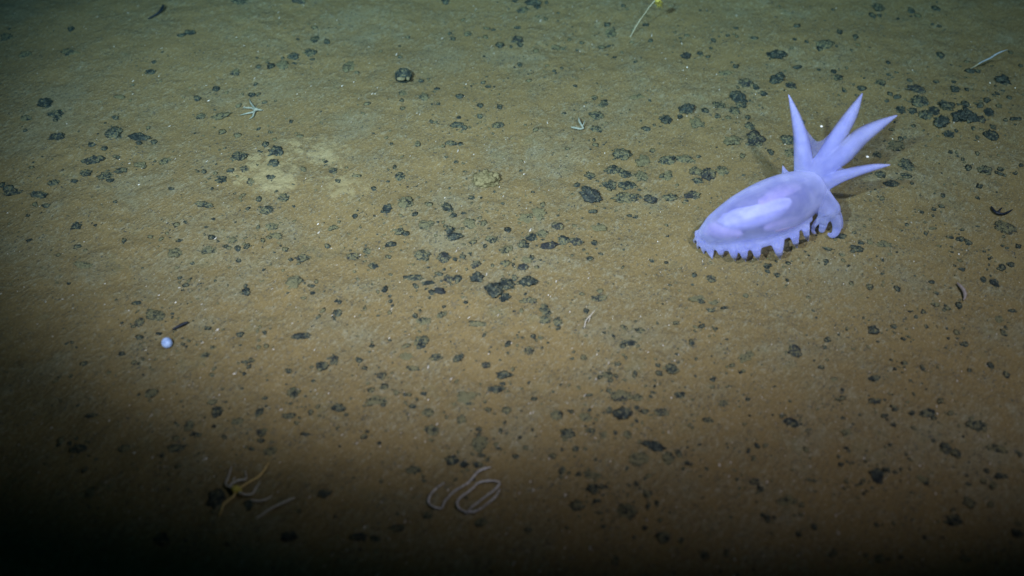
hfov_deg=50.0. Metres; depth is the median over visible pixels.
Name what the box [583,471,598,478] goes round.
manganese nodule
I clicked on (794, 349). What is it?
manganese nodule
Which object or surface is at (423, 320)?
manganese nodule
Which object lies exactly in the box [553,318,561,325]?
manganese nodule
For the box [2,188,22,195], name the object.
manganese nodule
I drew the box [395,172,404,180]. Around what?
manganese nodule
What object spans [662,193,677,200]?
manganese nodule
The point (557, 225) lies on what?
manganese nodule
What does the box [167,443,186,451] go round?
manganese nodule
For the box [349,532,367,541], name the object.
manganese nodule
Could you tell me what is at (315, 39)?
manganese nodule
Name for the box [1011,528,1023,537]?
manganese nodule
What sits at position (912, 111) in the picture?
manganese nodule
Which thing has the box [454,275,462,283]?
manganese nodule
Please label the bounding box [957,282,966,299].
rosy worm
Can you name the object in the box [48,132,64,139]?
manganese nodule
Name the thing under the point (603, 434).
manganese nodule
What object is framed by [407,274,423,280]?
manganese nodule
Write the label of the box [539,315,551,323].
manganese nodule
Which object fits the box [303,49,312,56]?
manganese nodule
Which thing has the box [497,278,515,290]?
manganese nodule
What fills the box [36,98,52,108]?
manganese nodule
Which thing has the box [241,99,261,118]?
brittle star
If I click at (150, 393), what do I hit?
manganese nodule
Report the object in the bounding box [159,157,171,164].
manganese nodule
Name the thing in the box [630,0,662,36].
lily
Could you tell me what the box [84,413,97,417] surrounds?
manganese nodule
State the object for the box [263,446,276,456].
manganese nodule
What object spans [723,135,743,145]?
manganese nodule
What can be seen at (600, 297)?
manganese nodule
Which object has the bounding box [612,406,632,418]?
manganese nodule
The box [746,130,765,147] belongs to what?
manganese nodule
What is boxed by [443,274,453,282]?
manganese nodule
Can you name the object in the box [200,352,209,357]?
manganese nodule
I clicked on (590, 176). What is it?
manganese nodule
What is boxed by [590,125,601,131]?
manganese nodule
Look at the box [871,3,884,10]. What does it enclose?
manganese nodule
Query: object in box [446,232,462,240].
manganese nodule
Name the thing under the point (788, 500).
manganese nodule
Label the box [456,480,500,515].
whip coral
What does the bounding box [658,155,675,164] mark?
manganese nodule
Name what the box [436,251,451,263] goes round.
manganese nodule
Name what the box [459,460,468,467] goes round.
manganese nodule
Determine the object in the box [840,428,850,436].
manganese nodule
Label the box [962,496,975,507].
manganese nodule
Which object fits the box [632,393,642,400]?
manganese nodule
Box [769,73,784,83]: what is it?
manganese nodule
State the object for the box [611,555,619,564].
manganese nodule
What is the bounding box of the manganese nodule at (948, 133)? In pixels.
[942,130,954,137]
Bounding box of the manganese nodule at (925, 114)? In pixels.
[917,109,933,119]
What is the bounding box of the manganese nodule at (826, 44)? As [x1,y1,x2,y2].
[816,39,834,48]
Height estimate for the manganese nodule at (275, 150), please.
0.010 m
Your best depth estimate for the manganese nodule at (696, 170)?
1.37 m
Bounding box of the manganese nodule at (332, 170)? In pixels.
[329,167,336,173]
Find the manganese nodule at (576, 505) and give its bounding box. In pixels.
[568,500,584,510]
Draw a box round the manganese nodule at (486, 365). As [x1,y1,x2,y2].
[481,362,490,367]
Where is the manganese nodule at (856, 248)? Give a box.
[849,245,863,251]
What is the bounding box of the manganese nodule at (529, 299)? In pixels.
[521,296,536,303]
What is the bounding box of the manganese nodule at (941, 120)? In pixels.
[933,114,950,126]
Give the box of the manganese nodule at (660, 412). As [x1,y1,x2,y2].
[653,408,668,416]
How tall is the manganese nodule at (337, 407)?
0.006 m
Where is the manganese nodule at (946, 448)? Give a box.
[940,442,951,454]
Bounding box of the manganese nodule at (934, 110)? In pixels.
[928,106,939,114]
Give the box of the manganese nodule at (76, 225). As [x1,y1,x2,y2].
[71,221,82,228]
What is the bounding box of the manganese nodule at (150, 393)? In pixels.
[145,389,158,398]
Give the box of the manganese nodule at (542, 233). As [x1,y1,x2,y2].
[535,229,548,237]
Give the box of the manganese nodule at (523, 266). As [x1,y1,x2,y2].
[517,263,528,270]
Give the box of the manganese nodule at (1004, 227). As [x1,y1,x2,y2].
[994,220,1016,233]
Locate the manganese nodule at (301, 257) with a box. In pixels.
[294,254,311,261]
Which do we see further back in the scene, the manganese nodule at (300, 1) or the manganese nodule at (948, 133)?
the manganese nodule at (300, 1)
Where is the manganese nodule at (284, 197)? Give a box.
[277,193,289,201]
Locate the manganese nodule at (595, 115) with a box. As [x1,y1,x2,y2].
[588,111,603,119]
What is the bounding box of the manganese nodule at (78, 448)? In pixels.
[68,444,87,453]
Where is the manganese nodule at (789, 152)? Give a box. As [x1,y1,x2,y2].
[784,148,795,156]
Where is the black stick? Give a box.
[172,321,187,329]
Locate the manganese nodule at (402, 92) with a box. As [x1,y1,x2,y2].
[398,90,406,95]
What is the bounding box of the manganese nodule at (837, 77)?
[833,74,843,80]
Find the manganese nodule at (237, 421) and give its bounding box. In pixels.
[231,418,243,424]
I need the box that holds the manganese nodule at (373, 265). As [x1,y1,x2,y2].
[368,262,378,268]
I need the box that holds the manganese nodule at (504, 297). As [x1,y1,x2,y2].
[499,292,511,301]
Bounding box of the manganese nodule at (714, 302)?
[708,300,719,304]
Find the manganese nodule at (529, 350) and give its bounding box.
[523,346,533,354]
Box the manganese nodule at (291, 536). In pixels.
[280,531,298,541]
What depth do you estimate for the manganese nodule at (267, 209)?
1.32 m
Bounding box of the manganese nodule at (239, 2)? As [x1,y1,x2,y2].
[230,0,247,4]
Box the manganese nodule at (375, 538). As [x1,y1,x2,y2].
[370,535,380,541]
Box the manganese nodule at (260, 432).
[256,429,265,436]
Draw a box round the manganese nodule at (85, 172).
[80,169,91,176]
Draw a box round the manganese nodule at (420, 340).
[413,335,428,348]
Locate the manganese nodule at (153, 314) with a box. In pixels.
[145,309,164,320]
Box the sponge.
[472,170,500,187]
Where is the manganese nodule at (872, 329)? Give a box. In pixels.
[868,325,879,333]
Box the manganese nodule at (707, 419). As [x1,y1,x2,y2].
[702,417,713,422]
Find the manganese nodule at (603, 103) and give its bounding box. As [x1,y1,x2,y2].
[598,99,607,107]
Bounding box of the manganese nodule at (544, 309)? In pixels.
[539,304,550,316]
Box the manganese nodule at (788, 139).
[779,134,797,144]
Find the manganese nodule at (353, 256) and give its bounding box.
[346,253,359,259]
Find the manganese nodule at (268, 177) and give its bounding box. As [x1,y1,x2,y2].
[266,175,274,180]
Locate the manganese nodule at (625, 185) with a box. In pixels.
[617,181,637,190]
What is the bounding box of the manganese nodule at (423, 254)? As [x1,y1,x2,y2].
[414,249,430,261]
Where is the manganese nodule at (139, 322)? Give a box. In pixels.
[134,317,144,326]
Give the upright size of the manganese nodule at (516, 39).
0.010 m
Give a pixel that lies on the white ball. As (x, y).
(166, 342)
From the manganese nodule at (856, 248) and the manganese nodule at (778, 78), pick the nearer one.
the manganese nodule at (856, 248)
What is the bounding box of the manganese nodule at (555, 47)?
[551,44,559,50]
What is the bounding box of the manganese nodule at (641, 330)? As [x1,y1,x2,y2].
[635,328,644,333]
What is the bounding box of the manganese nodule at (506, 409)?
[501,406,511,414]
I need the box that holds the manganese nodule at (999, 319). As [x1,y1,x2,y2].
[995,316,1003,322]
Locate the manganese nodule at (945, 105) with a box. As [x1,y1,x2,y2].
[938,99,954,110]
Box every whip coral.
[427,467,490,508]
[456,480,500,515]
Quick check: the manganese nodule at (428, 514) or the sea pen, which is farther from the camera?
the sea pen
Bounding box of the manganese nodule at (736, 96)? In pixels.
[729,90,747,102]
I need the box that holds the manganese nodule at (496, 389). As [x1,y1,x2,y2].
[487,385,505,392]
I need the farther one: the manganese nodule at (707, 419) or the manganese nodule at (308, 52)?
the manganese nodule at (308, 52)
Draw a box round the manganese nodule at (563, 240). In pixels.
[558,235,569,245]
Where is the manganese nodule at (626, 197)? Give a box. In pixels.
[610,192,639,202]
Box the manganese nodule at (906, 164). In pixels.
[898,158,914,171]
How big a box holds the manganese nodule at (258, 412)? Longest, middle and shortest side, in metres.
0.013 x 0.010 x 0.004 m
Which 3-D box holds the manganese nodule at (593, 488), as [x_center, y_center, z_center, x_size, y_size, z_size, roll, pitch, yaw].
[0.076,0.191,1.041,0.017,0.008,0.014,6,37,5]
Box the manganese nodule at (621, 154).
[612,148,632,159]
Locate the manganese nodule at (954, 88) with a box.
[951,85,959,91]
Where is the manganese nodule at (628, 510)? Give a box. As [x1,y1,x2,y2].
[616,503,637,518]
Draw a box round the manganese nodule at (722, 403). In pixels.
[718,400,728,406]
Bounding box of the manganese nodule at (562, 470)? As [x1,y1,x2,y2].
[559,466,565,474]
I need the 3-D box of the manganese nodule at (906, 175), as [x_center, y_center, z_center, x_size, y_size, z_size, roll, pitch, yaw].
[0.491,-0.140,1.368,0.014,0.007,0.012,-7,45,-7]
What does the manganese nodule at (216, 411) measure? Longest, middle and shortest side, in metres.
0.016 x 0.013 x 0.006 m
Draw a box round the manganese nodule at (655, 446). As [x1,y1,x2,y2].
[640,440,666,451]
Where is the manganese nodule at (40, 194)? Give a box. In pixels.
[30,191,47,198]
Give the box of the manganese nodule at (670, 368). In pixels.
[665,363,679,373]
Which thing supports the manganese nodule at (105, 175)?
on the sea floor
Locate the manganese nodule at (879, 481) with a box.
[873,478,883,483]
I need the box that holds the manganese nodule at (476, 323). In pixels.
[469,320,486,326]
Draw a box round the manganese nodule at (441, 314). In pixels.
[437,311,446,317]
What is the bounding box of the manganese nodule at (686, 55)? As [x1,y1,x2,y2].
[680,52,690,59]
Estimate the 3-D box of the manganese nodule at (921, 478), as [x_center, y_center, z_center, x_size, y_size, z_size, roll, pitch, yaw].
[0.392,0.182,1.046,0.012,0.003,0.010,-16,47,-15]
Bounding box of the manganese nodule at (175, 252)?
[168,248,181,256]
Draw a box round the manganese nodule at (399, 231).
[394,228,404,234]
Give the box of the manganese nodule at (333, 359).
[330,354,337,364]
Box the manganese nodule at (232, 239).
[228,236,237,242]
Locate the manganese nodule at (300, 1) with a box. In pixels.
[292,0,305,3]
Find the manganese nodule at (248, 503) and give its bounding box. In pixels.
[244,500,253,507]
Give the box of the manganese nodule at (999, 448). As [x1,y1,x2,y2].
[991,444,1007,453]
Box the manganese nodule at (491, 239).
[485,236,499,242]
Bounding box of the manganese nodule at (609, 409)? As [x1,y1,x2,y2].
[606,406,611,413]
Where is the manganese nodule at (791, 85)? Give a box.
[785,82,796,88]
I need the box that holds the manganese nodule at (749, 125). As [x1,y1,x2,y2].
[744,122,754,129]
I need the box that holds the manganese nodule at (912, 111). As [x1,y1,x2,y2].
[907,108,916,114]
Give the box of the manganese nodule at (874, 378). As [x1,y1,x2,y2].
[868,375,880,380]
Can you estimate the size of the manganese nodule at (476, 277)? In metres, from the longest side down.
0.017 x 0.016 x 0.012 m
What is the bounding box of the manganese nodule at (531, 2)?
[524,0,541,5]
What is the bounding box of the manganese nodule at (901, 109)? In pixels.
[895,106,905,113]
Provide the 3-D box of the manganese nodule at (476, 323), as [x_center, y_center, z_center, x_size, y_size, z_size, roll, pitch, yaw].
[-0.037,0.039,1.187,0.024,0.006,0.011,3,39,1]
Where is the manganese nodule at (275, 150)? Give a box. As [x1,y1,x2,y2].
[268,145,282,155]
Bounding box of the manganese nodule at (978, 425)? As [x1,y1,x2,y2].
[965,420,986,431]
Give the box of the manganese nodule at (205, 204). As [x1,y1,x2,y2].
[194,201,213,207]
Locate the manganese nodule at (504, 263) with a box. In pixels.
[500,260,511,266]
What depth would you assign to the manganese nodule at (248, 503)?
1.02 m
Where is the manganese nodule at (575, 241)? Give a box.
[568,237,583,245]
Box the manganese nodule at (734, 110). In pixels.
[729,106,739,114]
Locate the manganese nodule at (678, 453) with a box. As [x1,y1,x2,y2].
[675,449,682,457]
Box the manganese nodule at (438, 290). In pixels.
[434,287,445,293]
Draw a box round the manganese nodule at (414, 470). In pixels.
[405,465,421,474]
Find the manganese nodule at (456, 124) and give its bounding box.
[449,122,463,127]
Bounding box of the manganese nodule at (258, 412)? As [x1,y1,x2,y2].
[255,408,263,416]
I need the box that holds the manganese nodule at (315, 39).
[310,35,318,42]
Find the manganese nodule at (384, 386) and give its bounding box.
[379,383,387,389]
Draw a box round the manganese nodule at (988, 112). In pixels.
[984,108,993,116]
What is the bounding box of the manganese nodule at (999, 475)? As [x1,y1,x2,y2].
[993,472,1007,478]
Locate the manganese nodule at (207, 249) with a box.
[200,246,215,253]
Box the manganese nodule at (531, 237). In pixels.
[525,232,537,240]
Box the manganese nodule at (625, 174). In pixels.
[619,170,632,177]
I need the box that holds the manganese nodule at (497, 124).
[492,122,503,127]
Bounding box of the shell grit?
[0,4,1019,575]
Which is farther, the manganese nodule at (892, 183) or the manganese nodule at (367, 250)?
the manganese nodule at (892, 183)
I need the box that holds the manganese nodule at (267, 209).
[259,205,274,214]
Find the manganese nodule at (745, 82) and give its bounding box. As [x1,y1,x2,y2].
[738,78,753,87]
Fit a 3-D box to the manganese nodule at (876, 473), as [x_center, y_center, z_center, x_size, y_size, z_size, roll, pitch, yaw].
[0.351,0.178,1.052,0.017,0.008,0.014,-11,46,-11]
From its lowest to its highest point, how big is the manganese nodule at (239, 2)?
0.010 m
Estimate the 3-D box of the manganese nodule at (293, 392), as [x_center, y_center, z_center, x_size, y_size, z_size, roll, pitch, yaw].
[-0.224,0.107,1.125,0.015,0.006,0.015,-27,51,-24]
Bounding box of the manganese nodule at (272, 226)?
[265,223,278,230]
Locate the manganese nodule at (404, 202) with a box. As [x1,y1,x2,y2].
[397,196,413,207]
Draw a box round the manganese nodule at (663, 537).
[655,531,669,543]
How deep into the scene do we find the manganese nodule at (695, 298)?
1.22 m
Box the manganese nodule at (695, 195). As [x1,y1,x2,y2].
[683,190,700,199]
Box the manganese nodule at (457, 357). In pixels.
[452,353,463,361]
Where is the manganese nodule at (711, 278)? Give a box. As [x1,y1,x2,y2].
[706,275,716,282]
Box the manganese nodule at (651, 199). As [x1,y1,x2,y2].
[644,195,656,203]
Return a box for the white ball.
[161,337,171,347]
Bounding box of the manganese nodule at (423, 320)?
[415,317,430,324]
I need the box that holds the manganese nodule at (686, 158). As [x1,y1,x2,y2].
[675,155,695,162]
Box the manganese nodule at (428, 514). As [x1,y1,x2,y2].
[423,511,432,518]
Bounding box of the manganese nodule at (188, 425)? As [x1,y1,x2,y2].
[184,420,194,431]
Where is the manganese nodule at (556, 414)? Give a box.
[550,410,562,420]
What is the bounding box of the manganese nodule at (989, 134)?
[982,129,998,140]
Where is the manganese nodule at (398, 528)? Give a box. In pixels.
[390,524,404,531]
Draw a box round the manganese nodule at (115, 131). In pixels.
[104,126,122,138]
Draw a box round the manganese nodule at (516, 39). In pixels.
[511,35,522,43]
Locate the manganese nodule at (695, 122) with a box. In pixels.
[689,116,704,127]
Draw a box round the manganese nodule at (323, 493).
[317,489,332,497]
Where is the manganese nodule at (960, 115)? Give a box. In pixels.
[951,109,967,121]
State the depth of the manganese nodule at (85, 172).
1.37 m
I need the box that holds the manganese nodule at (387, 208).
[382,203,392,213]
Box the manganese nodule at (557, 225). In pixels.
[551,222,563,229]
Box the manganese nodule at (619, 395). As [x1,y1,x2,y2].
[610,389,632,401]
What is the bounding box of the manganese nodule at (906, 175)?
[900,172,911,178]
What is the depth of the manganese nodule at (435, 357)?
1.15 m
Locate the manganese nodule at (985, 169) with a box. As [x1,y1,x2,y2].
[977,165,991,174]
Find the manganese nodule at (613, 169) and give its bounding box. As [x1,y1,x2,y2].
[603,165,623,173]
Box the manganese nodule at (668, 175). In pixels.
[662,170,672,180]
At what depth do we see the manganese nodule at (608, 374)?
1.14 m
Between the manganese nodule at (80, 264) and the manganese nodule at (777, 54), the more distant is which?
the manganese nodule at (777, 54)
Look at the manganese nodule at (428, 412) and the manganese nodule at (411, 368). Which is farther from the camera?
the manganese nodule at (411, 368)
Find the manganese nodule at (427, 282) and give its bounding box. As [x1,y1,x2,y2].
[422,280,434,284]
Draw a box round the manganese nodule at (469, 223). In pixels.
[462,218,475,228]
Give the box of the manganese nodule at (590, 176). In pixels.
[584,173,595,179]
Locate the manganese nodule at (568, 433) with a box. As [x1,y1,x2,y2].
[560,428,575,437]
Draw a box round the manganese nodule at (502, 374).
[496,370,513,378]
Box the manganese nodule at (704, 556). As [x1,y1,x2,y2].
[700,552,709,559]
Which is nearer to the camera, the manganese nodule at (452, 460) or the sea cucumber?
the manganese nodule at (452, 460)
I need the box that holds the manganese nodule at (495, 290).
[484,282,504,297]
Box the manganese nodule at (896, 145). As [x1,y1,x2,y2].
[886,140,904,150]
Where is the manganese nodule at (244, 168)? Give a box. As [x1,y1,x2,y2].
[239,165,248,171]
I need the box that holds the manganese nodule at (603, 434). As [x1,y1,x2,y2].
[600,431,607,438]
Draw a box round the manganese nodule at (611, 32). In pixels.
[605,28,616,36]
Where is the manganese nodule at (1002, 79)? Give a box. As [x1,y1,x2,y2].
[995,74,1010,84]
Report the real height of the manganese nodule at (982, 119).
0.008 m
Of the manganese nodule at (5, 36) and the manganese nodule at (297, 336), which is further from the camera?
the manganese nodule at (5, 36)
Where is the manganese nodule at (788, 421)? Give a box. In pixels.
[783,417,792,424]
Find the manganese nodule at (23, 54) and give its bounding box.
[18,51,30,57]
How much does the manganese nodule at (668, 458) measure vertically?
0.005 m
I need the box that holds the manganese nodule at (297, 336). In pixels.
[292,332,310,339]
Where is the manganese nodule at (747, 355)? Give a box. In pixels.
[738,351,754,362]
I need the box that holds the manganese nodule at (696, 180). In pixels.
[691,177,702,183]
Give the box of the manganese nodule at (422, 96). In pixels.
[418,93,428,100]
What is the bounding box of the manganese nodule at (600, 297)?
[590,294,606,301]
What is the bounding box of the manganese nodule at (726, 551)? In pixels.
[724,548,729,556]
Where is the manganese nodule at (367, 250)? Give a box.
[363,247,370,254]
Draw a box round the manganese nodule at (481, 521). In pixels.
[474,517,487,526]
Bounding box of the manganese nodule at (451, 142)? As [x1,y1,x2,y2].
[444,140,457,145]
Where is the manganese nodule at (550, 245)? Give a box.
[540,241,558,248]
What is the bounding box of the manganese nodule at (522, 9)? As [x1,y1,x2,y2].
[516,6,529,12]
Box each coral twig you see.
[251,495,271,501]
[256,497,294,518]
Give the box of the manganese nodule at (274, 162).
[267,159,279,166]
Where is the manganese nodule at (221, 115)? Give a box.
[210,112,231,119]
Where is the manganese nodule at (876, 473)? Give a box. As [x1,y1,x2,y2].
[869,468,884,479]
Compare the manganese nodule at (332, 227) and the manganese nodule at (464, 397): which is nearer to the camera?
the manganese nodule at (464, 397)
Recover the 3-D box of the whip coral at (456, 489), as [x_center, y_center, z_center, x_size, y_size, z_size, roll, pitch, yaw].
[-0.052,0.185,1.044,0.020,0.005,0.071,34,54,29]
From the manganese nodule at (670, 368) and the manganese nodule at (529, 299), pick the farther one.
the manganese nodule at (529, 299)
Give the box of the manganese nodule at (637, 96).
[629,94,644,98]
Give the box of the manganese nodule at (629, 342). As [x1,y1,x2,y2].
[621,340,637,345]
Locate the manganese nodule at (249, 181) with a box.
[246,178,254,185]
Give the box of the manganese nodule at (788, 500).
[776,495,797,505]
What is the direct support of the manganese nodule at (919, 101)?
on the sea floor
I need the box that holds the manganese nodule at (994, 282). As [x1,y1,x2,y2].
[990,278,998,287]
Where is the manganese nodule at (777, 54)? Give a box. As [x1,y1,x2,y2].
[766,49,786,58]
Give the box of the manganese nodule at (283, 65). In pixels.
[276,60,288,69]
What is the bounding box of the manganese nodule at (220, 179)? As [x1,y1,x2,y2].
[215,176,226,183]
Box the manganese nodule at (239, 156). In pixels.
[229,151,247,160]
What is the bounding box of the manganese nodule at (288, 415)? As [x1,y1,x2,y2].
[282,413,295,418]
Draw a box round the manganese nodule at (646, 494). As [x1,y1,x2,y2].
[643,491,652,497]
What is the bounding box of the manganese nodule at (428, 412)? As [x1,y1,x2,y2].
[421,408,433,416]
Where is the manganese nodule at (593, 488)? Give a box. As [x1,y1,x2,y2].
[585,483,600,494]
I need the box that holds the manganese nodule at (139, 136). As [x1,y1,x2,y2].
[127,132,150,140]
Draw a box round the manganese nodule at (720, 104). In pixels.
[712,101,725,108]
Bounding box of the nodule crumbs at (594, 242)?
[0,0,1023,572]
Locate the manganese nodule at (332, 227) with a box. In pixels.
[328,224,338,230]
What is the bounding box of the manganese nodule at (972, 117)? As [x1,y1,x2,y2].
[965,109,979,122]
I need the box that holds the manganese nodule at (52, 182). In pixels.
[47,179,59,185]
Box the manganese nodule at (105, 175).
[96,172,112,178]
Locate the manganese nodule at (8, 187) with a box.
[3,184,13,192]
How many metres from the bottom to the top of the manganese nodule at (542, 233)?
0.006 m
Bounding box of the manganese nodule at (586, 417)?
[579,412,591,422]
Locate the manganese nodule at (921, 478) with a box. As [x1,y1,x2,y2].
[916,475,929,481]
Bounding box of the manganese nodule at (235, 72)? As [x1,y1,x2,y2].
[230,68,239,75]
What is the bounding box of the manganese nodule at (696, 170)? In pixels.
[689,166,701,175]
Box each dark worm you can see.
[148,5,164,18]
[991,206,1012,214]
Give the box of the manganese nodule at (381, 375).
[377,372,386,379]
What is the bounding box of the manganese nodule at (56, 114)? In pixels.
[47,109,65,118]
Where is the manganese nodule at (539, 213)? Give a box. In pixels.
[531,207,546,220]
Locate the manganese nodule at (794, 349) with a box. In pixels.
[788,344,802,357]
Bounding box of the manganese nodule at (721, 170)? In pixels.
[715,165,728,175]
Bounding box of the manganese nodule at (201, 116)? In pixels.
[196,113,205,118]
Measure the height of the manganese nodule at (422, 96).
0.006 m
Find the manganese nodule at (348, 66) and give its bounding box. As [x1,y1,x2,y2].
[342,61,354,71]
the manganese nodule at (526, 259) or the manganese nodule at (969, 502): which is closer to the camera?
the manganese nodule at (969, 502)
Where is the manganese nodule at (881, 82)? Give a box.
[875,79,885,86]
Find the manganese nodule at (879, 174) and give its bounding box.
[875,171,885,177]
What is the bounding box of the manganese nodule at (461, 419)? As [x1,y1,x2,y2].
[457,415,466,424]
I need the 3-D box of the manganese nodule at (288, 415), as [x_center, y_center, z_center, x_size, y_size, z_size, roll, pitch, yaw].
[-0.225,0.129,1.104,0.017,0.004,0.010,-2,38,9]
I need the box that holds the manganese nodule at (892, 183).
[886,180,899,186]
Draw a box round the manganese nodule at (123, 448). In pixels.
[118,445,129,452]
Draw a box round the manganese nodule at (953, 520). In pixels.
[943,514,962,525]
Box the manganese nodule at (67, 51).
[60,48,80,55]
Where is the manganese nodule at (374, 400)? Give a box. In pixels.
[364,395,387,405]
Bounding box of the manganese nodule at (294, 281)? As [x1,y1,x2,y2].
[285,275,301,290]
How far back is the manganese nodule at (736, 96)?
1.48 m
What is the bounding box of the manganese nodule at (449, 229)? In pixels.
[444,226,454,233]
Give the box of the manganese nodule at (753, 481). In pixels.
[749,478,759,484]
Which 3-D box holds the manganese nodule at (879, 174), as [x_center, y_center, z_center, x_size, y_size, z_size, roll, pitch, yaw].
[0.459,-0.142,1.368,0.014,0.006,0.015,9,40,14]
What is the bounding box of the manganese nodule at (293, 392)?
[286,387,300,398]
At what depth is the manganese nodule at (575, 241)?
1.28 m
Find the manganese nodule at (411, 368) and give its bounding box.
[406,365,418,370]
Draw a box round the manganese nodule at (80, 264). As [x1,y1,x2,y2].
[73,261,92,268]
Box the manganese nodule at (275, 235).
[269,232,282,239]
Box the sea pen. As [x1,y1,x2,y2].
[971,49,1007,68]
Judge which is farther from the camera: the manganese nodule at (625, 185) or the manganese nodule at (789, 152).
the manganese nodule at (789, 152)
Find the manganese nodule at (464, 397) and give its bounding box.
[457,391,476,404]
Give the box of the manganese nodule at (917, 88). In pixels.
[905,84,925,93]
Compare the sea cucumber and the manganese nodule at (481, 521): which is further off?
the sea cucumber
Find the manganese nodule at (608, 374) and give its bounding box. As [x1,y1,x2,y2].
[602,371,613,377]
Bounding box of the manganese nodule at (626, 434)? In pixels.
[623,430,631,438]
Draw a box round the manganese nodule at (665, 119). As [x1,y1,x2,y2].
[658,114,672,123]
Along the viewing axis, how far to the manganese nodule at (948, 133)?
1.42 m
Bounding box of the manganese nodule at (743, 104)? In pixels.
[736,101,746,108]
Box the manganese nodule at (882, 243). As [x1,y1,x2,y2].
[876,240,892,246]
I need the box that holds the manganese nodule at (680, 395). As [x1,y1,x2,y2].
[674,391,684,398]
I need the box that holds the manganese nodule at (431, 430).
[423,424,438,435]
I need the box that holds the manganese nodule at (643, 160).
[635,154,650,165]
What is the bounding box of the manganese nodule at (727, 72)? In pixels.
[717,70,733,75]
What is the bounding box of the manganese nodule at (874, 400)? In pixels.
[868,398,881,404]
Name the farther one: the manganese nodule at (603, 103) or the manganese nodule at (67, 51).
the manganese nodule at (67, 51)
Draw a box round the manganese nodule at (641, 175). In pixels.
[635,170,648,181]
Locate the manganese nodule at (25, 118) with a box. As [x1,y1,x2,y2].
[20,115,31,120]
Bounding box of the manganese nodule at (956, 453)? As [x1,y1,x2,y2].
[951,448,961,458]
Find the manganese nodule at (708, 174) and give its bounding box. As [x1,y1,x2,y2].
[701,168,715,180]
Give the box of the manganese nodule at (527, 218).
[518,213,532,223]
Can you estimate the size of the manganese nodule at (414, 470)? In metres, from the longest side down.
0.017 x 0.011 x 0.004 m
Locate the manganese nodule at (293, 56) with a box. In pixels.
[287,52,298,59]
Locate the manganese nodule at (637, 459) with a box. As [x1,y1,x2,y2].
[628,452,650,465]
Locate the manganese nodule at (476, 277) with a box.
[470,271,484,281]
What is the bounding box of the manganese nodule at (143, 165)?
[134,162,146,168]
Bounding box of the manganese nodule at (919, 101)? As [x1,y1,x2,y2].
[911,94,928,107]
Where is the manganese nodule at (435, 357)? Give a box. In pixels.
[428,353,442,360]
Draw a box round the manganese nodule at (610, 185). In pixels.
[602,180,616,190]
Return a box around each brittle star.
[219,463,268,515]
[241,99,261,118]
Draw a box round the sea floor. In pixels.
[0,0,1023,575]
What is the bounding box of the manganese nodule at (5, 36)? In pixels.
[0,33,13,40]
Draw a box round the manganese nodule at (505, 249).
[500,245,512,253]
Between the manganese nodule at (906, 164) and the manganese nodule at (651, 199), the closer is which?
the manganese nodule at (651, 199)
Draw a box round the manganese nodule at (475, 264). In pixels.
[471,260,481,268]
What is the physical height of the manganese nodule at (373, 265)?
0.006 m
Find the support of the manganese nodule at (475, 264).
on the sea floor
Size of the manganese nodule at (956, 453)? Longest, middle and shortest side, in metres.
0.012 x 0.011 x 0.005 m
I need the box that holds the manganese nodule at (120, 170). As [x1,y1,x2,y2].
[113,167,126,173]
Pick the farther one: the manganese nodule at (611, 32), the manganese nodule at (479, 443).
the manganese nodule at (611, 32)
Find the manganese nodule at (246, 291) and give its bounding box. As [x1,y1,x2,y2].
[241,287,250,295]
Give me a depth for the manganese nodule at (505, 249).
1.27 m
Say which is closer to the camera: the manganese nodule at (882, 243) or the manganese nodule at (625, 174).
the manganese nodule at (882, 243)
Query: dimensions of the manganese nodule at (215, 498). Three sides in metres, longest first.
0.024 x 0.016 x 0.008 m
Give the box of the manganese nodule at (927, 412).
[919,408,936,416]
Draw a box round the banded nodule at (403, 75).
[395,67,411,82]
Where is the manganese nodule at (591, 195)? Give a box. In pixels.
[579,187,602,202]
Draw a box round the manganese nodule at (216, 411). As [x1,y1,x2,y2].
[211,406,223,417]
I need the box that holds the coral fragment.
[571,117,584,129]
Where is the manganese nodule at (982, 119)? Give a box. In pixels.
[978,115,985,123]
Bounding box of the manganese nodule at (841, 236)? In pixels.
[834,233,846,238]
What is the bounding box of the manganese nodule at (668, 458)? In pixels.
[662,451,675,464]
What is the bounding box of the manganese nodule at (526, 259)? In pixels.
[522,256,531,262]
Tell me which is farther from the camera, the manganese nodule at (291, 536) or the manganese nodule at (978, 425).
the manganese nodule at (978, 425)
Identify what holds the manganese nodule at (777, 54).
on the sea floor
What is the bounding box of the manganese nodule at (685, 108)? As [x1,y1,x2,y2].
[678,103,694,113]
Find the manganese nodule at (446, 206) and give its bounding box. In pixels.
[441,201,453,212]
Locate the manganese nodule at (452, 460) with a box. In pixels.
[444,455,459,464]
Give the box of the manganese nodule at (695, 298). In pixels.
[688,295,708,301]
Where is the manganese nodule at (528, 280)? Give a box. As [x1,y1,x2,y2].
[517,275,537,286]
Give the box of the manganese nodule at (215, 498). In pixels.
[207,488,224,508]
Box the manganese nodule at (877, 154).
[872,151,881,157]
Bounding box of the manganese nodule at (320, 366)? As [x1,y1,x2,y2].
[316,361,329,371]
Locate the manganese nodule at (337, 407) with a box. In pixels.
[330,403,345,411]
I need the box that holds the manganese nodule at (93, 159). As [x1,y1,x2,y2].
[81,155,104,164]
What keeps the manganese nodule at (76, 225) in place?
on the sea floor
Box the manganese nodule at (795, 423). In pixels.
[790,418,799,427]
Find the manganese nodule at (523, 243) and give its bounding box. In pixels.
[517,239,529,247]
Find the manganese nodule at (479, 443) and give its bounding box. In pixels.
[472,436,488,452]
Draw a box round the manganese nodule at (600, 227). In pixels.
[590,224,607,230]
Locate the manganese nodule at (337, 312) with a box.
[331,309,341,316]
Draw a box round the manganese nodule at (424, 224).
[418,220,434,229]
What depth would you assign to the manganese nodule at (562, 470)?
1.06 m

